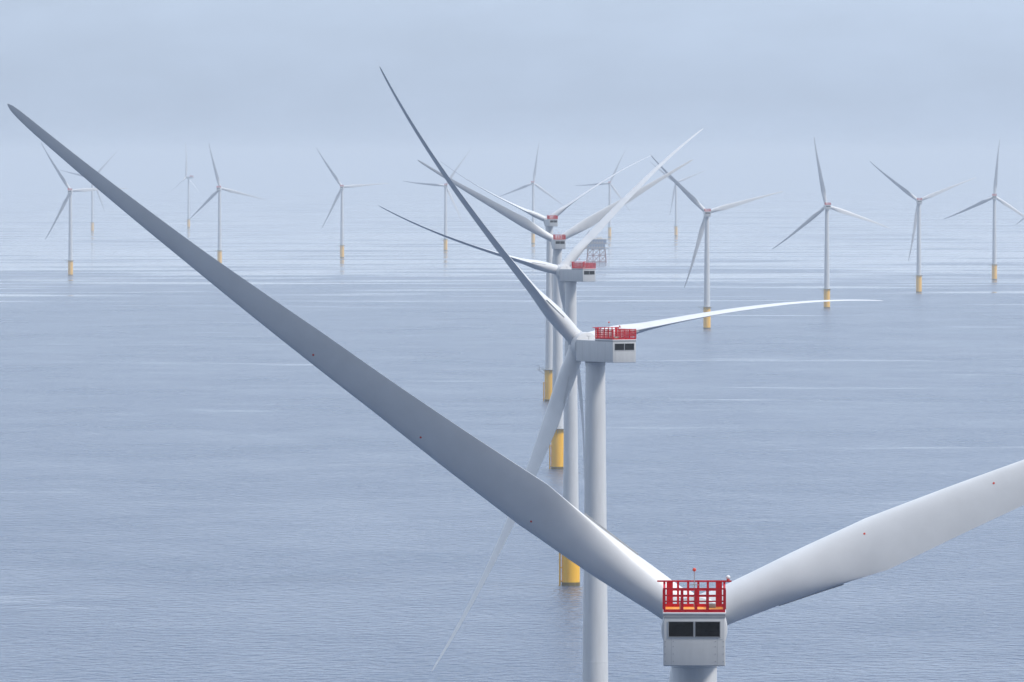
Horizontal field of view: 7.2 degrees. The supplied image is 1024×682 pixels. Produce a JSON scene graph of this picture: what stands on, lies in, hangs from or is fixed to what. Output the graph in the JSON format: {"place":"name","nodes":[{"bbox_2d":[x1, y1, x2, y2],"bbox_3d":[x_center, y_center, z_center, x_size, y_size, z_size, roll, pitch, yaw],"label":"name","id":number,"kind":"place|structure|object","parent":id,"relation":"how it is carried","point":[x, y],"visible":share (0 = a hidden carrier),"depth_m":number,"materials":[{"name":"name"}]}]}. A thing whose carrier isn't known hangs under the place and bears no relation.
{"place":"outdoors","nodes":[
{"label":"outdoors","id":0,"kind":"place"},
{"bbox_2d":[0,192,1023,681],"bbox_3d":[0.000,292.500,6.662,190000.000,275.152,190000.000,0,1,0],"label":"sea","id":1,"kind":"structure","parent":0,"point":[202,478],"depth_m":4582.60,"materials":[{"name":"blue liquid"}]},
{"bbox_2d":[41,143,127,274],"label":"wind turbine","id":2,"kind":"object","parent":1,"relation":"in","point":[70,260],"visible":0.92,"depth_m":10813.34,"materials":[{"name":"white metal"}]},
{"bbox_2d":[61,153,115,230],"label":"wind turbine","id":3,"kind":"object","parent":1,"relation":"in","point":[92,213],"visible":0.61,"depth_m":17867.91,"materials":[{"name":"white metal"}]},
{"bbox_2d":[165,143,196,227],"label":"wind turbine","id":4,"kind":"object","parent":1,"relation":"in","point":[188,206],"visible":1,"depth_m":18959.25,"materials":[{"name":"white metal"}]},
{"bbox_2d":[190,145,264,262],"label":"wind turbine","id":5,"kind":"object","parent":1,"relation":"in","point":[219,250],"visible":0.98,"depth_m":12060.55,"materials":[{"name":"white metal"}]},
{"bbox_2d":[317,149,388,257],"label":"wind turbine","id":6,"kind":"object","parent":1,"relation":"in","point":[342,245],"visible":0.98,"depth_m":12828.45,"materials":[{"name":"white metal"}]},
{"bbox_2d":[405,151,469,250],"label":"wind turbine","id":7,"kind":"object","parent":1,"relation":"in","point":[446,190],"visible":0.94,"depth_m":13882.87,"materials":[{"name":"white metal"}]},
{"bbox_2d":[7,104,1023,681],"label":"wind turbine","id":8,"kind":"object","parent":1,"relation":"in","point":[693,628],"visible":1,"depth_m":728.42,"materials":[{"name":"white metal"}]},
{"bbox_2d":[499,145,563,243],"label":"wind turbine","id":9,"kind":"object","parent":1,"relation":"in","point":[533,183],"visible":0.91,"depth_m":15110.29,"materials":[{"name":"white metal"}]},
{"bbox_2d":[380,128,703,585],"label":"wind turbine","id":10,"kind":"object","parent":1,"relation":"in","point":[567,275],"visible":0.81,"depth_m":2927.08,"materials":[{"name":"white metal"}]},
{"bbox_2d":[443,155,650,400],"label":"wind turbine","id":11,"kind":"object","parent":1,"relation":"in","point":[550,221],"visible":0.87,"depth_m":5153.55,"materials":[{"name":"white metal"}]},
{"bbox_2d":[418,160,691,468],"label":"wind turbine","id":12,"kind":"object","parent":1,"relation":"in","point":[558,243],"visible":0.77,"depth_m":4028.78,"materials":[{"name":"white metal"}]},
{"bbox_2d":[586,231,608,261],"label":"offshore substation","id":13,"kind":"object","parent":1,"relation":"in","point":[597,243],"visible":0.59,"depth_m":12267.31,"materials":[{"name":"grey metal"}]},
{"bbox_2d":[575,153,629,236],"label":"wind turbine","id":14,"kind":"object","parent":1,"relation":"in","point":[609,203],"visible":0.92,"depth_m":16418.29,"materials":[{"name":"white metal"}]},
{"bbox_2d":[379,66,881,681],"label":"wind turbine","id":15,"kind":"object","parent":1,"relation":"in","point":[597,350],"visible":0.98,"depth_m":1666.62,"materials":[{"name":"white metal"}]},
{"bbox_2d":[652,163,705,235],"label":"wind turbine","id":16,"kind":"object","parent":1,"relation":"in","point":[675,194],"visible":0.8,"depth_m":16728.38,"materials":[{"name":"white metal"}]},
{"bbox_2d":[651,155,782,328],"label":"wind turbine","id":17,"kind":"object","parent":1,"relation":"in","point":[703,227],"visible":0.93,"depth_m":7365.90,"materials":[{"name":"white metal"}]},
{"bbox_2d":[773,138,888,307],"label":"wind turbine","id":18,"kind":"object","parent":1,"relation":"in","point":[826,207],"visible":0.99,"depth_m":8396.85,"materials":[{"name":"white metal"}]},
{"bbox_2d":[871,162,976,292],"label":"wind turbine","id":19,"kind":"object","parent":1,"relation":"in","point":[917,223],"visible":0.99,"depth_m":9400.30,"materials":[{"name":"white metal"}]},
{"bbox_2d":[944,140,1023,279],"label":"wind turbine","id":20,"kind":"object","parent":1,"relation":"in","point":[994,197],"visible":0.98,"depth_m":10401.13,"materials":[{"name":"white metal"}]},
{"bbox_2d":[0,0,1023,191],"label":"sky","id":21,"kind":"structure","parent":0,"point":[925,92],"materials":[{"name":"blue"}]}
]}

